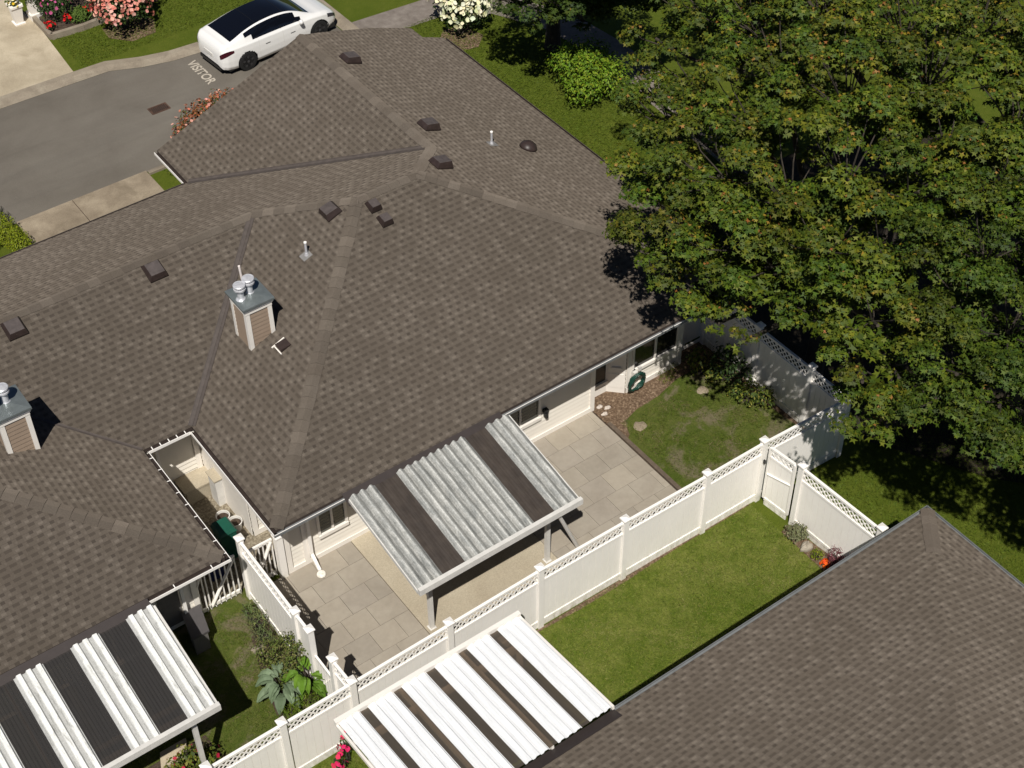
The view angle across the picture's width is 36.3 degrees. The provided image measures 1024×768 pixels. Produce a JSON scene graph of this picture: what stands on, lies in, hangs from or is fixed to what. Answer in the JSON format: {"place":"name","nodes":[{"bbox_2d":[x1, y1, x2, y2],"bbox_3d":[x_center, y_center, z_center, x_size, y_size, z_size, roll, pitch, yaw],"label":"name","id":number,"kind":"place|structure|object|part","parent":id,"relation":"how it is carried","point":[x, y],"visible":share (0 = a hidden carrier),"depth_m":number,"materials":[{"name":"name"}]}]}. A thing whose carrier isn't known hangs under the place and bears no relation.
{"place":"outdoors","nodes":[
{"label":"outdoors","id":0,"kind":"place"},
{"bbox_2d":[0,206,4,224],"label":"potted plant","id":1,"kind":"object","parent":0,"point":[1,210],"visible":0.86,"depth_m":41.15,"materials":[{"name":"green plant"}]},
{"bbox_2d":[0,0,72,96],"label":"driveway","id":2,"kind":"structure","parent":0,"point":[30,55],"depth_m":47.10,"materials":[{"name":"concrete"}]},
{"bbox_2d":[4,0,25,26],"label":"planter","id":3,"kind":"object","parent":2,"relation":"on","point":[15,8],"visible":1,"depth_m":48.07,"materials":[{"name":"white paint"}]},
{"bbox_2d":[16,171,163,242],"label":"pavement","id":4,"kind":"structure","parent":0,"point":[51,222],"depth_m":41.90,"materials":[{"name":"concrete"}]},
{"bbox_2d":[0,25,340,227],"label":"road","id":5,"kind":"structure","parent":0,"point":[62,145],"depth_m":44.47,"materials":[{"name":"grey asphalt"}]},
{"bbox_2d":[147,102,170,114],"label":"drain grate","id":6,"kind":"object","parent":5,"relation":"on","point":[159,108],"visible":1,"depth_m":45.16,"materials":[{"name":"brown metal"}]},
{"bbox_2d":[188,60,215,84],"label":"road lettering","id":7,"kind":"object","parent":5,"relation":"on","point":[209,80],"visible":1,"depth_m":46.51,"materials":[{"name":"paint"}]},
{"bbox_2d":[197,0,334,71],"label":"parked car","id":8,"kind":"object","parent":5,"relation":"on","point":[246,36],"visible":0.9,"depth_m":46.41,"materials":[{"name":"white paint"}]},
{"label":"side windows","id":9,"kind":"part","parent":8,"relation":"part of","materials":[{"name":"black glass"}]},
{"bbox_2d":[120,588,306,767],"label":"side lawn","id":10,"kind":"structure","parent":0,"point":[241,736],"depth_m":31.03,"materials":[{"name":"green plant"}]},
{"bbox_2d":[160,738,187,767],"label":"stone slab","id":11,"kind":"structure","parent":10,"relation":"on","point":[170,751],"depth_m":29.80,"materials":[{"name":"stone"}]},
{"bbox_2d":[148,735,229,767],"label":"flower bed","id":12,"kind":"object","parent":10,"relation":"on","point":[158,764],"visible":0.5,"depth_m":29.90,"materials":[{"name":"soil"}]},
{"bbox_2d":[0,599,221,767],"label":"patio cover","id":13,"kind":"object","parent":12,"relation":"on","point":[123,688],"visible":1,"depth_m":27.97,"materials":[{"name":"grey"}]},
{"bbox_2d":[164,741,221,767],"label":"rose bush","id":14,"kind":"object","parent":12,"relation":"on","point":[180,763],"visible":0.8,"depth_m":29.19,"materials":[{"name":"green plant"}]},
{"bbox_2d":[181,604,210,654],"bbox_3d":[-6.350,4.988,31.612,0.414,0.600,0.781,-19,48,-18],"label":"storage box","id":15,"kind":"object","parent":10,"relation":"on","point":[196,624],"visible":1,"depth_m":31.40,"materials":[{"name":"grey plastic"}]},
{"bbox_2d":[195,578,208,613],"bbox_3d":[-6.459,4.360,31.747,0.500,1.265,0.090,-27,51,-25],"label":"picket fence","id":16,"kind":"object","parent":10,"relation":"on","point":[205,609],"visible":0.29,"depth_m":31.88,"materials":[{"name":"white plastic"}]},
{"bbox_2d":[203,554,241,609],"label":"gate","id":17,"kind":"structure","parent":10,"relation":"on","point":[216,602],"depth_m":32.07,"materials":[{"name":"white plastic"}]},
{"bbox_2d":[239,599,285,655],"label":"perennials","id":18,"kind":"object","parent":10,"relation":"on","point":[259,630],"visible":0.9,"depth_m":31.68,"materials":[{"name":"green plant"}]},
{"bbox_2d":[251,605,330,727],"bbox_3d":[-4.683,5.834,31.144,1.100,0.001,3.700,-27,51,-25],"label":"flower bed","id":19,"kind":"object","parent":10,"relation":"on","point":[284,658],"visible":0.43,"depth_m":31.35,"materials":[{"name":"soil"}]},
{"bbox_2d":[251,643,264,653],"bbox_3d":[-5.099,5.373,31.622,0.332,0.074,0.273,-27,51,-25],"label":"stepping stone","id":20,"kind":"object","parent":19,"relation":"on","point":[253,649],"visible":0.5,"depth_m":31.61,"materials":[{"name":"stone"}]},
{"bbox_2d":[248,628,307,689],"bbox_3d":[-4.572,5.380,30.799,1.190,1.195,1.524,-27,51,-25],"label":"open shrub","id":21,"kind":"object","parent":19,"relation":"on","point":[293,650],"visible":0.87,"depth_m":30.68,"materials":[{"name":"green plant"}]},
{"bbox_2d":[255,661,305,714],"bbox_3d":[-4.508,5.922,30.549,1.068,0.656,1.126,-27,51,-25],"label":"broad leaf plant","id":22,"kind":"object","parent":19,"relation":"on","point":[271,688],"visible":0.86,"depth_m":30.32,"materials":[{"name":"green plant"}]},
{"bbox_2d":[281,655,327,699],"bbox_3d":[-3.966,5.798,30.555,0.909,0.814,0.976,-27,51,-25],"label":"broad leaf plant","id":23,"kind":"object","parent":19,"relation":"on","point":[303,684],"visible":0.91,"depth_m":30.35,"materials":[{"name":"green plant"}]},
{"bbox_2d":[278,685,333,726],"bbox_3d":[-3.918,6.237,30.280,1.296,0.700,0.918,-6,45,-5],"label":"feathery plant","id":24,"kind":"object","parent":19,"relation":"on","point":[297,708],"visible":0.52,"depth_m":30.19,"materials":[{"name":"green plant"}]},
{"bbox_2d":[273,411,682,686],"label":"patio","id":25,"kind":"structure","parent":0,"point":[609,476],"depth_m":33.21,"materials":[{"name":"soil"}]},
{"bbox_2d":[0,0,1023,629],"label":"ground","id":26,"kind":"structure","parent":0,"point":[352,10],"depth_m":44.88,"materials":[{"name":"green plant"}]},
{"bbox_2d":[0,211,35,251],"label":"hedge","id":27,"kind":"object","parent":26,"relation":"on","point":[9,240],"visible":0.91,"depth_m":40.49,"materials":[{"name":"green plant"}]},
{"bbox_2d":[26,0,42,21],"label":"porch column","id":28,"kind":"structure","parent":26,"relation":"on","point":[32,11],"depth_m":48.41,"materials":[{"name":"white paint"}]},
{"bbox_2d":[32,15,106,39],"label":"garden wall","id":29,"kind":"structure","parent":26,"relation":"on","point":[61,33],"depth_m":48.03,"materials":[{"name":"concrete"}]},
{"bbox_2d":[38,0,157,31],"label":"flower bed","id":30,"kind":"object","parent":26,"relation":"on","point":[60,24],"visible":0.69,"depth_m":48.55,"materials":[{"name":"soil"}]},
{"bbox_2d":[25,0,71,21],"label":"rhododendron","id":31,"kind":"object","parent":30,"relation":"on","point":[63,3],"visible":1,"depth_m":47.97,"materials":[{"name":"pink plant"}]},
{"bbox_2d":[43,20,55,30],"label":"geranium","id":32,"kind":"object","parent":30,"relation":"on","point":[52,23],"visible":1,"depth_m":47.83,"materials":[{"name":"red plant"}]},
{"bbox_2d":[63,13,71,23],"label":"geranium","id":33,"kind":"object","parent":30,"relation":"on","point":[68,17],"visible":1,"depth_m":48.07,"materials":[{"name":"red plant"}]},
{"bbox_2d":[66,5,91,24],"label":"day lily","id":34,"kind":"object","parent":30,"relation":"on","point":[81,12],"visible":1,"depth_m":48.14,"materials":[{"name":"green plant"}]},
{"bbox_2d":[0,42,199,108],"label":"kerb","id":35,"kind":"structure","parent":26,"relation":"on","point":[29,92],"depth_m":46.54,"materials":[{"name":"concrete"}]},
{"bbox_2d":[103,14,155,40],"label":"soil patch","id":36,"kind":"object","parent":26,"relation":"on","point":[142,31],"visible":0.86,"depth_m":48.15,"materials":[{"name":"brown soil"}]},
{"bbox_2d":[84,0,153,29],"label":"rhododendron","id":37,"kind":"object","parent":36,"relation":"on","point":[110,6],"visible":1,"depth_m":47.15,"materials":[{"name":"pink plant"}]},
{"bbox_2d":[55,0,250,65],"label":"grass","id":38,"kind":"structure","parent":26,"relation":"on","point":[133,43],"depth_m":48.14,"materials":[{"name":"green plant"}]},
{"bbox_2d":[147,164,166,174],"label":"kerb","id":39,"kind":"structure","parent":26,"relation":"on","point":[156,169],"depth_m":43.02,"materials":[{"name":"concrete"}]},
{"bbox_2d":[170,87,233,137],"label":"rhododendron","id":40,"kind":"object","parent":26,"relation":"on","point":[194,114],"visible":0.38,"depth_m":43.62,"materials":[{"name":"pink plant"}]},
{"bbox_2d":[190,495,277,607],"bbox_3d":[-6.431,3.262,33.769,2.500,0.001,3.300,-27,51,-25],"label":"side passage","id":41,"kind":"object","parent":26,"relation":"on","point":[207,509],"depth_m":33.55},
{"bbox_2d":[206,566,224,580],"bbox_3d":[-6.264,3.679,32.658,0.420,0.990,0.490,-27,51,-25],"label":"wheelie bin","id":42,"kind":"object","parent":41,"relation":"on","point":[217,573],"visible":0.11,"depth_m":32.74,"materials":[{"name":"blue plastic"}]},
{"bbox_2d":[205,468,225,505],"bbox_3d":[-6.467,2.273,34.182,0.210,0.850,0.400,-27,51,-25],"label":"utility cabinet","id":43,"kind":"object","parent":41,"relation":"on","point":[216,487],"visible":1,"depth_m":34.02,"materials":[{"name":"white metal"}]},
{"bbox_2d":[215,510,229,519],"bbox_3d":[-6.265,2.936,33.913,0.320,0.262,0.320,-27,51,-25],"label":"garden tub","id":44,"kind":"object","parent":41,"relation":"on","point":[221,514],"visible":0.65,"depth_m":33.89,"materials":[{"name":"plastic"}]},
{"bbox_2d":[210,517,238,557],"bbox_3d":[-6.043,3.312,32.992,0.420,1.040,0.490,-27,51,-25],"label":"wheelie bin","id":45,"kind":"object","parent":41,"relation":"on","point":[224,529],"visible":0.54,"depth_m":32.67,"materials":[{"name":"green plastic"}]},
{"bbox_2d":[229,515,241,532],"bbox_3d":[-5.975,3.047,33.798,0.320,0.262,0.320,-27,51,-25],"label":"garden tub","id":46,"kind":"object","parent":41,"relation":"on","point":[236,520],"visible":0.76,"depth_m":33.77,"materials":[{"name":"plastic"}]},
{"bbox_2d":[271,535,288,578],"bbox_3d":[-4.813,3.579,32.490,0.190,1.350,0.200,-27,51,-25],"label":"gate post","id":47,"kind":"object","parent":26,"relation":"on","point":[280,557],"visible":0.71,"depth_m":32.41,"materials":[{"name":"white plastic"}]},
{"bbox_2d":[248,538,277,578],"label":"gate","id":48,"kind":"structure","parent":47,"relation":"attached to","point":[265,555],"depth_m":32.28,"materials":[{"name":"white plastic"}]},
{"bbox_2d":[233,533,347,700],"bbox_3d":[-4.280,4.883,30.727,0.195,1.966,4.195,-27,51,-25],"label":"fence","id":49,"kind":"object","parent":26,"relation":"on","point":[280,614],"visible":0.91,"depth_m":30.85,"materials":[{"name":"white plastic"}]},
{"bbox_2d":[314,655,333,703],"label":"gate","id":50,"kind":"structure","parent":49,"relation":"attached to","point":[322,668],"depth_m":30.17,"materials":[{"name":"white plastic"}]},
{"bbox_2d":[319,0,358,29],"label":"kerb","id":51,"kind":"structure","parent":26,"relation":"on","point":[341,21],"depth_m":48.35,"materials":[{"name":"concrete"}]},
{"bbox_2d":[0,28,730,674],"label":"house","id":52,"kind":"structure","parent":26,"relation":"on","point":[312,286],"depth_m":33.74,"materials":[{"name":"concrete"}]},
{"bbox_2d":[156,590,183,627],"bbox_3d":[-6.861,4.268,31.100,0.450,1.750,0.030,-27,51,-25],"label":"door","id":53,"kind":"structure","parent":52,"relation":"in","point":[169,606],"depth_m":31.32,"materials":[{"name":"black glass"}]},
{"bbox_2d":[315,501,348,539],"bbox_3d":[-3.776,2.574,32.494,0.730,1.500,0.075,-27,51,-25],"label":"window","id":54,"kind":"structure","parent":52,"relation":"in","point":[334,519],"depth_m":32.81,"materials":[{"name":"black glass"}]},
{"bbox_2d":[510,399,540,429],"bbox_3d":[0.181,0.509,34.504,1.120,1.440,0.075,-27,51,-25],"label":"window","id":55,"kind":"structure","parent":52,"relation":"in","point":[525,417],"depth_m":34.90,"materials":[{"name":"black glass"}]},
{"bbox_2d":[595,365,607,389],"bbox_3d":[2.034,-0.591,35.885,0.500,1.840,0.075,-27,51,-25],"label":"window","id":56,"kind":"structure","parent":52,"relation":"in","point":[600,381],"depth_m":36.39,"materials":[{"name":"black glass"}]},
{"bbox_2d":[610,356,622,370],"bbox_3d":[2.418,-0.800,35.794,0.272,1.320,0.075,6,45,7],"label":"window","id":57,"kind":"structure","parent":52,"relation":"in","point":[613,368],"depth_m":36.18,"materials":[{"name":"white paint"}]},
{"bbox_2d":[628,365,645,392],"bbox_3d":[2.891,-0.088,36.486,0.521,0.714,0.304,-27,51,-25],"label":"garden hose","id":58,"kind":"object","parent":52,"relation":"attached to","point":[635,374],"visible":1,"depth_m":36.36,"materials":[{"name":"green rubber"}]},
{"bbox_2d":[631,325,680,370],"bbox_3d":[3.351,-1.092,36.166,1.420,1.540,0.075,-27,51,-25],"label":"window","id":59,"kind":"structure","parent":52,"relation":"in","point":[660,347],"depth_m":36.48,"materials":[{"name":"black glass"}]},
{"bbox_2d":[351,531,561,640],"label":"patio slab","id":60,"kind":"structure","parent":26,"relation":"on","point":[461,594],"depth_m":32.83,"materials":[{"name":"beige concrete"}]},
{"bbox_2d":[342,412,582,630],"bbox_3d":[-0.834,2.939,32.118,4.309,2.707,2.790,-27,51,-25],"label":"patio cover","id":61,"kind":"object","parent":60,"relation":"on","point":[440,513],"visible":1,"depth_m":31.22,"materials":[{"name":"metal"}]},
{"bbox_2d":[441,28,482,49],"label":"soil patch","id":62,"kind":"object","parent":26,"relation":"on","point":[457,36],"visible":0.57,"depth_m":47.73,"materials":[{"name":"brown soil"}]},
{"bbox_2d":[425,0,492,34],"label":"white shrub","id":63,"kind":"object","parent":62,"relation":"on","point":[464,8],"visible":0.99,"depth_m":47.05,"materials":[{"name":"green plant"}]},
{"bbox_2d":[199,392,851,767],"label":"fence","id":64,"kind":"object","parent":26,"relation":"on","point":[538,603],"visible":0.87,"depth_m":31.72,"materials":[{"name":"white plastic"}]},
{"bbox_2d":[762,447,796,519],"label":"gate","id":65,"kind":"structure","parent":64,"relation":"attached to","point":[778,485],"depth_m":33.47,"materials":[{"name":"white plastic"}]},
{"bbox_2d":[480,0,669,51],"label":"tree","id":66,"kind":"object","parent":26,"relation":"on","point":[552,13],"visible":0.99,"depth_m":42.99,"materials":[{"name":"green plant"}]},
{"bbox_2d":[545,31,635,105],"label":"rounded shrub","id":67,"kind":"object","parent":26,"relation":"on","point":[592,74],"visible":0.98,"depth_m":44.60,"materials":[{"name":"green plant"}]},
{"bbox_2d":[607,422,686,495],"bbox_3d":[3.290,1.934,35.014,0.100,0.075,3.600,-27,51,-25],"label":"timber edging","id":68,"kind":"object","parent":26,"relation":"on","point":[647,459],"visible":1,"depth_m":35.26,"materials":[{"name":"brown wood"}]},
{"bbox_2d":[542,505,1023,767],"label":"house","id":69,"kind":"structure","parent":26,"relation":"on","point":[900,645],"depth_m":27.13,"materials":[{"name":"tile"}]},
{"bbox_2d":[735,0,848,86],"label":"tree","id":70,"kind":"object","parent":26,"relation":"on","point":[741,67],"visible":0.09,"depth_m":43.89,"materials":[{"name":"green plant"}]},
{"bbox_2d":[782,526,837,570],"bbox_3d":[6.697,3.748,33.165,0.580,0.050,2.400,-27,51,-25],"label":"flower bed","id":71,"kind":"object","parent":26,"relation":"on","point":[798,544],"visible":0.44,"depth_m":33.31,"materials":[{"name":"brown soil"}]},
{"bbox_2d":[783,521,809,543],"bbox_3d":[6.076,3.188,33.410,0.566,0.490,0.501,-9,45,-9],"label":"lavender","id":72,"kind":"object","parent":71,"relation":"on","point":[797,528],"visible":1,"depth_m":33.30,"materials":[{"name":"green plant"}]},
{"bbox_2d":[800,541,812,551],"bbox_3d":[6.262,3.483,33.331,0.322,0.268,0.234,-27,51,-25],"label":"rock","id":73,"kind":"object","parent":71,"relation":"on","point":[806,546],"visible":1,"depth_m":33.26,"materials":[{"name":"stone"}]},
{"bbox_2d":[808,548,824,559],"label":"shrub","id":74,"kind":"object","parent":71,"relation":"on","point":[819,554],"visible":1,"depth_m":33.06,"materials":[{"name":"green plant"}]},
{"bbox_2d":[819,558,829,568],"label":"flower clump","id":75,"kind":"object","parent":71,"relation":"on","point":[824,561],"visible":1,"depth_m":32.95,"materials":[{"name":"orange plant"}]},
{"bbox_2d":[826,545,845,565],"bbox_3d":[6.901,3.742,32.739,0.563,0.648,0.833,-27,51,-25],"label":"barberry","id":76,"kind":"object","parent":71,"relation":"on","point":[834,560],"visible":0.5,"depth_m":32.76,"materials":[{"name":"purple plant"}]},
{"bbox_2d":[789,460,888,558],"bbox_3d":[7.114,3.260,32.263,0.185,1.966,3.506,-30,52,-26],"label":"fence","id":77,"kind":"object","parent":26,"relation":"on","point":[827,522],"visible":0.54,"depth_m":32.63,"materials":[{"name":"white plastic"}]},
{"bbox_2d":[691,110,1023,482],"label":"tree bed","id":78,"kind":"object","parent":26,"relation":"on","point":[793,339],"visible":0.17,"depth_m":38.12,"materials":[{"name":"green plant"}]},
{"bbox_2d":[600,0,1004,447],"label":"tree","id":79,"kind":"object","parent":78,"relation":"on","point":[850,275],"visible":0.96,"depth_m":30.14,"materials":[{"name":"green plant"}]},
{"bbox_2d":[615,0,1023,297],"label":"tree","id":80,"kind":"object","parent":78,"relation":"on","point":[971,50],"visible":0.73,"depth_m":30.61,"materials":[{"name":"green plant"}]},
{"bbox_2d":[805,0,1023,133],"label":"tree","id":81,"kind":"object","parent":78,"relation":"on","point":[979,119],"visible":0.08,"depth_m":35.40,"materials":[{"name":"green plant"}]},
{"bbox_2d":[887,163,1023,473],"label":"tree","id":82,"kind":"object","parent":78,"relation":"on","point":[999,432],"visible":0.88,"depth_m":27.89,"materials":[{"name":"green plant"}]},
{"bbox_2d":[352,0,764,178],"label":"path","id":83,"kind":"structure","parent":0,"point":[404,16],"depth_m":48.26,"materials":[{"name":"concrete"}]},
{"bbox_2d":[311,504,823,767],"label":"lawn","id":84,"kind":"structure","parent":0,"point":[663,608],"depth_m":32.33,"materials":[{"name":"green plant"}]},
{"bbox_2d":[331,730,350,767],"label":"rose bush","id":85,"kind":"object","parent":84,"relation":"on","point":[345,748],"visible":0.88,"depth_m":29.31,"materials":[{"name":"pink plant"}]},
{"bbox_2d":[333,611,621,767],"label":"patio cover","id":86,"kind":"object","parent":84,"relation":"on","point":[516,689],"visible":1,"depth_m":27.67,"materials":[{"name":"white metal"}]},
{"bbox_2d":[536,504,748,631],"bbox_3d":[2.355,4.120,32.818,7.200,0.001,0.110,-27,51,-25],"label":"soil strip","id":87,"kind":"object","parent":84,"relation":"on","point":[592,598],"visible":0.67,"depth_m":32.70,"materials":[{"name":"brown soil"}]},
{"bbox_2d":[622,369,801,492],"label":"back lawn","id":88,"kind":"structure","parent":0,"point":[706,425],"depth_m":35.97,"materials":[{"name":"green plant"}]},
{"bbox_2d":[634,421,646,430],"bbox_3d":[2.938,0.967,36.014,0.345,0.066,0.314,-27,51,-25],"label":"stepping stone","id":89,"kind":"object","parent":88,"relation":"on","point":[638,426],"visible":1,"depth_m":35.99,"materials":[{"name":"stone"}]},
{"bbox_2d":[594,342,804,437],"bbox_3d":[4.443,0.906,36.048,3.660,0.001,4.400,-27,51,-25],"label":"mulch bed","id":90,"kind":"object","parent":88,"relation":"on","point":[624,406],"visible":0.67,"depth_m":36.69,"materials":[{"name":"brown wood"}]},
{"bbox_2d":[656,361,680,383],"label":"shrub","id":91,"kind":"object","parent":90,"relation":"on","point":[673,369],"visible":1,"depth_m":37.02,"materials":[{"name":"green plant"}]},
{"bbox_2d":[710,341,752,385],"bbox_3d":[5.157,-0.448,36.637,1.131,1.150,0.774,14,47,14],"label":"dark shrub","id":92,"kind":"object","parent":90,"relation":"on","point":[729,355],"visible":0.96,"depth_m":36.49,"materials":[{"name":"green plant"}]},
{"bbox_2d":[726,376,775,411],"bbox_3d":[5.545,0.211,36.286,1.254,0.705,0.700,13,46,13],"label":"shrub","id":93,"kind":"object","parent":90,"relation":"on","point":[738,393],"visible":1,"depth_m":36.17,"materials":[{"name":"green plant"}]},
{"bbox_2d":[699,307,842,428],"bbox_3d":[5.923,-0.450,36.029,0.185,1.966,4.565,-27,51,-25],"label":"fence","id":94,"kind":"object","parent":90,"relation":"on","point":[799,396],"visible":0.61,"depth_m":35.83,"materials":[{"name":"white plastic"}]},
{"bbox_2d":[683,345,722,383],"bbox_3d":[4.562,-0.492,36.898,1.033,0.858,0.656,24,50,23],"label":"shrub","id":95,"kind":"object","parent":88,"relation":"on","point":[701,365],"visible":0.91,"depth_m":36.87,"materials":[{"name":"green plant"}]},
{"bbox_2d":[697,385,708,393],"bbox_3d":[4.493,0.158,36.818,0.273,0.074,0.296,26,51,24],"label":"stepping stone","id":96,"kind":"object","parent":88,"relation":"on","point":[700,389],"visible":1,"depth_m":36.80,"materials":[{"name":"stone"}]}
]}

